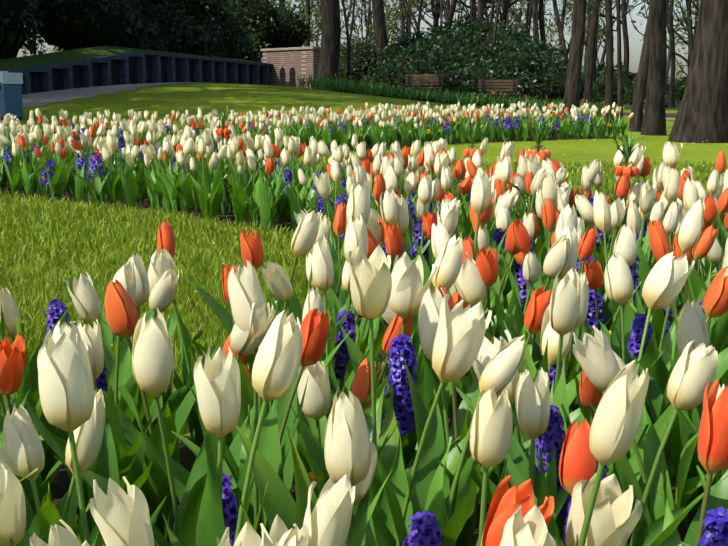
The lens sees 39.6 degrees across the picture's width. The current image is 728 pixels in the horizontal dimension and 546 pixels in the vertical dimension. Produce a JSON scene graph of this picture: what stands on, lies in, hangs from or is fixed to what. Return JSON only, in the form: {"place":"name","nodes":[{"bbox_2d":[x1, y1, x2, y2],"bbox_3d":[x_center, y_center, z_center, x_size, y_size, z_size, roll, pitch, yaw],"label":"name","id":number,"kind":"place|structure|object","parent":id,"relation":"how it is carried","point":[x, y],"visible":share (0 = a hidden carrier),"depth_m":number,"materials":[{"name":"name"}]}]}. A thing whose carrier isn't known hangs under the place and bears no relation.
{"place":"outdoors","nodes":[
{"label":"outdoors","id":0,"kind":"place"},
{"bbox_2d":[17,0,699,83],"label":"sky","id":1,"kind":"structure","parent":0,"point":[635,46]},
{"bbox_2d":[0,83,727,438],"bbox_3d":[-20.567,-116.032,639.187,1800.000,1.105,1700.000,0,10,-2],"label":"lawn","id":2,"kind":"structure","parent":0,"point":[162,101],"depth_m":20.68,"materials":[{"name":"green plant"}]},
{"bbox_2d":[0,71,22,119],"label":"litter bin","id":3,"kind":"object","parent":2,"relation":"on","point":[11,102],"visible":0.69,"depth_m":18.81,"materials":[{"name":"metal"}]},
{"bbox_2d":[22,30,57,55],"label":"wood tree","id":4,"kind":"object","parent":2,"relation":"on","point":[44,51],"visible":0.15,"depth_m":84.41,"materials":[{"name":"brown plant"}]},
{"bbox_2d":[0,0,258,60],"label":"evergreens","id":5,"kind":"object","parent":2,"relation":"on","point":[199,27],"visible":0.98,"depth_m":33.01,"materials":[{"name":"green plant"}]},
{"bbox_2d":[0,45,272,93],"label":"retaining wall","id":6,"kind":"structure","parent":2,"relation":"on","point":[105,65],"depth_m":30.41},
{"bbox_2d":[22,82,273,107],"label":"gravel path","id":7,"kind":"structure","parent":2,"relation":"on","point":[41,98],"depth_m":24.42,"materials":[{"name":"grey gravel"}]},
{"bbox_2d":[260,46,320,88],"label":"brick wall","id":8,"kind":"structure","parent":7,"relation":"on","point":[289,66],"depth_m":38.32,"materials":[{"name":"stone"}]},
{"bbox_2d":[0,115,482,232],"bbox_3d":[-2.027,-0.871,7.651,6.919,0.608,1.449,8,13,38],"label":"tulip bed","id":9,"kind":"object","parent":2,"relation":"on","point":[269,189],"visible":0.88,"depth_m":6.65,"materials":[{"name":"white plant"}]},
{"bbox_2d":[237,0,250,31],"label":"tree","id":10,"kind":"object","parent":2,"relation":"on","point":[240,7],"visible":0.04,"depth_m":45.26,"materials":[{"name":"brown plant"}]},
{"bbox_2d":[213,0,390,92],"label":"shrubs","id":11,"kind":"object","parent":2,"relation":"on","point":[269,24],"visible":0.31,"depth_m":47.60,"materials":[{"name":"green plant"}]},
{"bbox_2d":[305,0,309,46],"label":"wood tree","id":12,"kind":"object","parent":2,"relation":"on","point":[307,44],"visible":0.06,"depth_m":57.50,"materials":[{"name":"brown plant"}]},
{"bbox_2d":[297,0,320,40],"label":"tree","id":13,"kind":"object","parent":2,"relation":"on","point":[320,13],"visible":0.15,"depth_m":60.54,"materials":[{"name":"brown plant"}]},
{"bbox_2d":[0,88,633,157],"bbox_3d":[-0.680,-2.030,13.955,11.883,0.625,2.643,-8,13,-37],"label":"tulip bed","id":14,"kind":"object","parent":2,"relation":"on","point":[380,126],"visible":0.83,"depth_m":14.13,"materials":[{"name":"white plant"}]},
{"bbox_2d":[297,73,625,116],"bbox_3d":[2.782,-5.065,28.734,9.435,1.272,2.373,-1,10,-5],"label":"foliage row","id":15,"kind":"object","parent":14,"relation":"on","point":[369,88],"visible":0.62,"depth_m":28.45,"materials":[{"name":"green plant"}]},
{"bbox_2d":[313,0,340,90],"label":"tree","id":16,"kind":"object","parent":2,"relation":"on","point":[329,59],"visible":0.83,"depth_m":35.82,"materials":[{"name":"brown plant"}]},
{"bbox_2d":[310,0,350,49],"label":"wood tree","id":17,"kind":"object","parent":2,"relation":"on","point":[318,29],"visible":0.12,"depth_m":153.63,"materials":[{"name":"brown plant"}]},
{"bbox_2d":[311,0,372,42],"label":"wood tree","id":18,"kind":"object","parent":2,"relation":"on","point":[360,25],"visible":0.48,"depth_m":102.80,"materials":[{"name":"brown plant"}]},
{"bbox_2d":[0,159,727,394],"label":"lawn","id":19,"kind":"structure","parent":2,"relation":"on","point":[41,211],"depth_m":4.97,"materials":[{"name":"green plant"}]},
{"bbox_2d":[339,0,388,91],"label":"tree","id":20,"kind":"object","parent":2,"relation":"on","point":[346,18],"visible":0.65,"depth_m":48.38,"materials":[{"name":"brown plant"}]},
{"bbox_2d":[0,137,727,545],"bbox_3d":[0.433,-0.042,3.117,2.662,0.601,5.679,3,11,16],"label":"tulip bed","id":21,"kind":"object","parent":2,"relation":"on","point":[500,317],"visible":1,"depth_m":1.63,"materials":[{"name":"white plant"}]},
{"bbox_2d":[215,105,642,233],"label":"crown imperial flowers","id":22,"kind":"object","parent":21,"relation":"on","point":[620,170],"visible":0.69,"depth_m":4.24,"materials":[{"name":"orange plant"}]},
{"bbox_2d":[341,1,393,43],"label":"wood tree","id":23,"kind":"object","parent":2,"relation":"on","point":[362,14],"visible":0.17,"depth_m":157.07,"materials":[{"name":"brown plant"}]},
{"bbox_2d":[355,0,392,30],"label":"wood tree","id":24,"kind":"object","parent":2,"relation":"on","point":[364,19],"visible":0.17,"depth_m":161.56,"materials":[{"name":"brown plant"}]},
{"bbox_2d":[371,0,388,71],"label":"tree","id":25,"kind":"object","parent":2,"relation":"on","point":[379,27],"visible":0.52,"depth_m":39.60,"materials":[{"name":"brown plant"}]},
{"bbox_2d":[349,0,410,45],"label":"wood tree","id":26,"kind":"object","parent":2,"relation":"on","point":[352,22],"visible":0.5,"depth_m":80.47,"materials":[{"name":"brown plant"}]},
{"bbox_2d":[342,0,430,39],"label":"wood tree","id":27,"kind":"object","parent":2,"relation":"on","point":[409,24],"visible":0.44,"depth_m":113.23,"materials":[{"name":"brown plant"}]},
{"bbox_2d":[64,139,710,322],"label":"lawn daisies","id":28,"kind":"object","parent":2,"relation":"on","point":[276,302],"visible":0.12,"depth_m":5.90,"materials":[{"name":"white plant"}]},
{"bbox_2d":[383,0,407,39],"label":"wood tree","id":29,"kind":"object","parent":2,"relation":"on","point":[397,2],"visible":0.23,"depth_m":133.26,"materials":[{"name":"brown plant"}]},
{"bbox_2d":[366,0,430,39],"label":"wood tree","id":30,"kind":"object","parent":2,"relation":"on","point":[408,13],"visible":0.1,"depth_m":142.73,"materials":[{"name":"brown plant"}]},
{"bbox_2d":[388,1,419,36],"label":"wood tree","id":31,"kind":"object","parent":2,"relation":"on","point":[405,18],"visible":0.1,"depth_m":156.63,"materials":[{"name":"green plant"}]},
{"bbox_2d":[385,0,430,40],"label":"wood tree","id":32,"kind":"object","parent":2,"relation":"on","point":[401,16],"visible":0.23,"depth_m":94.94,"materials":[{"name":"brown plant"}]},
{"bbox_2d":[399,0,426,32],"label":"tree","id":33,"kind":"object","parent":2,"relation":"on","point":[419,15],"visible":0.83,"depth_m":50.48,"materials":[{"name":"brown plant"}]},
{"bbox_2d":[405,74,442,98],"bbox_3d":[1.996,-6.135,33.499,1.250,0.880,0.534,0,10,2],"label":"bench","id":34,"kind":"object","parent":2,"relation":"on","point":[419,79],"visible":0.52,"depth_m":33.67,"materials":[{"name":"brown wood"}]},
{"bbox_2d":[440,0,442,29],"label":"slim tree","id":35,"kind":"object","parent":2,"relation":"on","point":[441,14],"visible":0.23,"depth_m":48.98,"materials":[{"name":"brown plant"}]},
{"bbox_2d":[443,0,447,19],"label":"slim tree","id":36,"kind":"object","parent":2,"relation":"on","point":[445,9],"visible":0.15,"depth_m":56.58,"materials":[{"name":"brown plant"}]},
{"bbox_2d":[446,0,449,14],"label":"tree","id":37,"kind":"object","parent":2,"relation":"on","point":[447,4],"visible":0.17,"depth_m":57.94,"materials":[{"name":"brown plant"}]},
{"bbox_2d":[469,0,472,24],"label":"slim tree","id":38,"kind":"object","parent":2,"relation":"on","point":[471,9],"visible":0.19,"depth_m":52.36,"materials":[{"name":"brown plant"}]},
{"bbox_2d":[357,15,596,107],"bbox_3d":[3.678,-7.721,36.882,8.474,3.689,8.360,0,10,-2],"label":"rhododendron","id":39,"kind":"object","parent":2,"relation":"on","point":[464,58],"visible":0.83,"depth_m":35.03,"materials":[{"name":"green plant"}]},
{"bbox_2d":[477,0,481,23],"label":"slim tree","id":40,"kind":"object","parent":2,"relation":"on","point":[479,14],"visible":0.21,"depth_m":40.35,"materials":[{"name":"brown plant"}]},
{"bbox_2d":[450,0,532,35],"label":"wood tree","id":41,"kind":"object","parent":2,"relation":"on","point":[530,13],"visible":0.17,"depth_m":75.15,"materials":[{"name":"brown plant"}]},
{"bbox_2d":[481,0,507,20],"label":"slim tree","id":42,"kind":"object","parent":2,"relation":"on","point":[482,5],"visible":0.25,"depth_m":42.95,"materials":[{"name":"brown plant"}]},
{"bbox_2d":[460,0,531,36],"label":"wood tree","id":43,"kind":"object","parent":2,"relation":"on","point":[500,12],"visible":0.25,"depth_m":60.61,"materials":[{"name":"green plant"}]},
{"bbox_2d":[493,0,500,45],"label":"slim tree","id":44,"kind":"object","parent":2,"relation":"on","point":[496,22],"visible":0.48,"depth_m":35.44,"materials":[{"name":"brown plant"}]},
{"bbox_2d":[488,0,526,28],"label":"tree","id":45,"kind":"object","parent":2,"relation":"on","point":[492,13],"visible":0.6,"depth_m":48.77,"materials":[{"name":"brown plant"}]},
{"bbox_2d":[501,0,517,27],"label":"tree","id":46,"kind":"object","parent":2,"relation":"on","point":[506,6],"visible":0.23,"depth_m":43.60,"materials":[{"name":"brown plant"}]},
{"bbox_2d":[475,0,551,40],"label":"tree","id":47,"kind":"object","parent":2,"relation":"on","point":[527,15],"visible":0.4,"depth_m":53.62,"materials":[{"name":"brown plant"}]},
{"bbox_2d":[497,2,547,27],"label":"wood tree","id":48,"kind":"object","parent":2,"relation":"on","point":[513,6],"visible":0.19,"depth_m":146.40,"materials":[{"name":"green plant"}]},
{"bbox_2d":[508,0,538,31],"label":"wood tree","id":49,"kind":"object","parent":2,"relation":"on","point":[518,9],"visible":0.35,"depth_m":112.66,"materials":[{"name":"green plant"}]},
{"bbox_2d":[515,0,538,41],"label":"slim tree","id":50,"kind":"object","parent":2,"relation":"on","point":[536,18],"visible":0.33,"depth_m":47.42,"materials":[{"name":"brown plant"}]},
{"bbox_2d":[511,1,547,32],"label":"wood tree","id":51,"kind":"object","parent":2,"relation":"on","point":[524,21],"depth_m":153.90,"materials":[{"name":"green plant"}]},
{"bbox_2d":[532,0,541,105],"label":"slim tree","id":52,"kind":"object","parent":2,"relation":"on","point":[534,19],"visible":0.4,"depth_m":41.72,"materials":[{"name":"brown plant"}]},
{"bbox_2d":[528,0,550,108],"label":"tree","id":53,"kind":"object","parent":2,"relation":"on","point":[540,17],"visible":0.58,"depth_m":40.53,"materials":[{"name":"brown plant"}]},
{"bbox_2d":[512,0,572,59],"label":"wood tree","id":54,"kind":"object","parent":2,"relation":"on","point":[548,30],"visible":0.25,"depth_m":162.24,"materials":[{"name":"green plant"}]},
{"bbox_2d":[419,100,674,119],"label":"path","id":55,"kind":"structure","parent":2,"relation":"on","point":[592,115],"depth_m":29.08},
{"bbox_2d":[479,80,521,105],"bbox_3d":[4.255,-5.602,31.635,1.250,0.880,0.534,-2,10,-10],"label":"bench","id":56,"kind":"object","parent":55,"relation":"on","point":[513,93],"visible":0.83,"depth_m":31.79,"materials":[{"name":"brown wood"}]},
{"bbox_2d":[552,0,567,69],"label":"slim tree","id":57,"kind":"object","parent":2,"relation":"on","point":[560,30],"visible":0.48,"depth_m":37.66,"materials":[{"name":"brown plant"}]},
{"bbox_2d":[560,0,585,117],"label":"tree","id":58,"kind":"object","parent":2,"relation":"on","point":[572,86],"visible":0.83,"depth_m":24.95,"materials":[{"name":"brown plant"}]},
{"bbox_2d":[545,0,601,54],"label":"wood tree","id":59,"kind":"object","parent":2,"relation":"on","point":[552,23],"visible":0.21,"depth_m":136.97,"materials":[{"name":"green plant"}]},
{"bbox_2d":[559,0,614,70],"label":"wood tree","id":60,"kind":"object","parent":2,"relation":"on","point":[592,2],"visible":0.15,"depth_m":116.03,"materials":[{"name":"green plant"}]},
{"bbox_2d":[545,0,634,83],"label":"tree","id":61,"kind":"object","parent":2,"relation":"on","point":[595,60],"visible":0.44,"depth_m":64.48,"materials":[{"name":"brown plant"}]},
{"bbox_2d":[567,0,615,63],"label":"wood tree","id":62,"kind":"object","parent":2,"relation":"on","point":[604,48],"visible":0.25,"depth_m":136.76,"materials":[{"name":"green plant"}]},
{"bbox_2d":[583,0,600,105],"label":"tree","id":63,"kind":"object","parent":2,"relation":"on","point":[588,87],"visible":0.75,"depth_m":29.45,"materials":[{"name":"brown plant"}]},
{"bbox_2d":[558,0,646,57],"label":"wood tree","id":64,"kind":"object","parent":2,"relation":"on","point":[564,11],"visible":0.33,"depth_m":57.92,"materials":[{"name":"brown plant"}]},
{"bbox_2d":[604,0,613,125],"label":"tree","id":65,"kind":"object","parent":2,"relation":"on","point":[609,58],"visible":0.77,"depth_m":20.49,"materials":[{"name":"brown plant"}]},
{"bbox_2d":[585,0,633,64],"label":"wood tree","id":66,"kind":"object","parent":2,"relation":"on","point":[602,31],"visible":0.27,"depth_m":92.98,"materials":[{"name":"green plant"}]},
{"bbox_2d":[616,0,623,128],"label":"tree","id":67,"kind":"object","parent":2,"relation":"on","point":[619,71],"visible":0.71,"depth_m":19.82,"materials":[{"name":"brown plant"}]},
{"bbox_2d":[628,13,648,131],"bbox_3d":[4.948,-7.514,17.486,6.057,10.415,3.522,4,11,19],"label":"tree","id":68,"kind":"object","parent":2,"relation":"on","point":[635,122],"visible":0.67,"depth_m":18.87,"materials":[{"name":"brown plant"}]},
{"bbox_2d":[640,0,666,135],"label":"tree","id":69,"kind":"object","parent":2,"relation":"on","point":[654,121],"visible":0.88,"depth_m":17.44,"materials":[{"name":"brown plant"}]},
{"bbox_2d":[643,0,670,97],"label":"slim tree","id":70,"kind":"object","parent":2,"relation":"on","point":[668,59],"visible":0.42,"depth_m":53.82,"materials":[{"name":"brown plant"}]},
{"bbox_2d":[636,0,696,69],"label":"wood tree","id":71,"kind":"object","parent":2,"relation":"on","point":[690,28],"visible":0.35,"depth_m":78.96,"materials":[{"name":"brown plant"}]},
{"bbox_2d":[666,0,675,107],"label":"tree","id":72,"kind":"object","parent":2,"relation":"on","point":[671,104],"visible":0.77,"depth_m":46.97,"materials":[{"name":"brown plant"}]},
{"bbox_2d":[668,0,687,76],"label":"wood tree","id":73,"kind":"object","parent":2,"relation":"on","point":[681,66],"visible":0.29,"depth_m":138.93,"materials":[{"name":"green plant"}]},
{"bbox_2d":[673,0,698,36],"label":"wood tree","id":74,"kind":"object","parent":2,"relation":"on","point":[692,12],"visible":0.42,"depth_m":82.59,"materials":[{"name":"green plant"}]},
{"bbox_2d":[693,0,698,45],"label":"wood tree","id":75,"kind":"object","parent":2,"relation":"on","point":[695,22],"visible":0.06,"depth_m":102.40,"materials":[{"name":"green plant"}]},
{"bbox_2d":[668,0,727,142],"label":"tree","id":76,"kind":"object","parent":2,"relation":"on","point":[702,114],"visible":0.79,"depth_m":15.38,"materials":[{"name":"brown plant"}]},
{"bbox_2d":[541,103,679,117],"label":"woodland floor","id":77,"kind":"structure","parent":0,"point":[627,106],"depth_m":44.20,"materials":[{"name":"brown soil"}]},
{"bbox_2d":[262,0,355,62],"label":"wood tree","id":78,"kind":"object","parent":77,"relation":"on","point":[312,7],"visible":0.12,"depth_m":63.60,"materials":[{"name":"green plant"}]},
{"bbox_2d":[297,0,320,46],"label":"wood tree","id":79,"kind":"object","parent":77,"relation":"on","point":[311,2],"visible":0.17,"depth_m":124.08,"materials":[{"name":"green plant"}]},
{"bbox_2d":[298,0,355,50],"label":"wood tree","id":80,"kind":"object","parent":77,"relation":"on","point":[316,38],"visible":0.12,"depth_m":120.02,"materials":[{"name":"green plant"}]},
{"bbox_2d":[341,0,396,46],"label":"wood tree","id":81,"kind":"object","parent":77,"relation":"on","point":[371,29],"visible":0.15,"depth_m":117.70,"materials":[{"name":"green plant"}]},
{"bbox_2d":[350,0,417,46],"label":"wood tree","id":82,"kind":"object","parent":77,"relation":"on","point":[365,17],"visible":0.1,"depth_m":122.58,"materials":[{"name":"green plant"}]},
{"bbox_2d":[391,0,445,36],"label":"wood tree","id":83,"kind":"object","parent":77,"relation":"on","point":[435,10],"visible":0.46,"depth_m":76.81,"materials":[{"name":"brown plant"}]},
{"bbox_2d":[421,0,488,31],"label":"wood tree","id":84,"kind":"object","parent":77,"relation":"on","point":[467,11],"visible":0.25,"depth_m":82.12,"materials":[{"name":"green plant"}]},
{"bbox_2d":[453,0,495,22],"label":"wood tree","id":85,"kind":"object","parent":77,"relation":"on","point":[458,3],"visible":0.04,"depth_m":101.80,"materials":[{"name":"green plant"}]},
{"bbox_2d":[446,0,523,28],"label":"wood tree","id":86,"kind":"object","parent":77,"relation":"on","point":[452,9],"visible":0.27,"depth_m":54.96,"materials":[{"name":"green plant"}]},
{"bbox_2d":[442,0,538,32],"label":"wood tree","id":87,"kind":"object","parent":77,"relation":"on","point":[487,15],"visible":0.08,"depth_m":99.88,"materials":[{"name":"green plant"}]},
{"bbox_2d":[565,0,601,63],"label":"wood tree","id":88,"kind":"object","parent":77,"relation":"on","point":[586,42],"visible":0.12,"depth_m":143.05,"materials":[{"name":"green plant"}]},
{"bbox_2d":[545,0,628,72],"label":"wood tree","id":89,"kind":"object","parent":77,"relation":"on","point":[624,4],"visible":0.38,"depth_m":91.10,"materials":[{"name":"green plant"}]},
{"bbox_2d":[615,0,648,35],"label":"wood tree","id":90,"kind":"object","parent":77,"relation":"on","point":[632,21],"visible":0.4,"depth_m":85.40,"materials":[{"name":"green plant"}]},
{"bbox_2d":[579,77,685,107],"bbox_3d":[16.383,-10.131,56.870,13.583,2.614,20.044,0,10,-2],"label":"understorey","id":91,"kind":"object","parent":77,"relation":"on","point":[627,95],"visible":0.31,"depth_m":60.73,"materials":[{"name":"green plant"}]},
{"bbox_2d":[582,59,687,90],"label":"shrubbery","id":92,"kind":"object","parent":77,"relation":"on","point":[629,78],"depth_m":72.81,"materials":[{"name":"green plant"}]},
{"bbox_2d":[639,0,687,44],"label":"wood tree","id":93,"kind":"object","parent":77,"relation":"on","point":[677,42],"visible":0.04,"depth_m":133.44,"materials":[{"name":"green plant"}]},
{"bbox_2d":[674,3,699,56],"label":"wood tree","id":94,"kind":"object","parent":77,"relation":"on","point":[682,33],"visible":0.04,"depth_m":143.35,"materials":[{"name":"green plant"}]}
]}

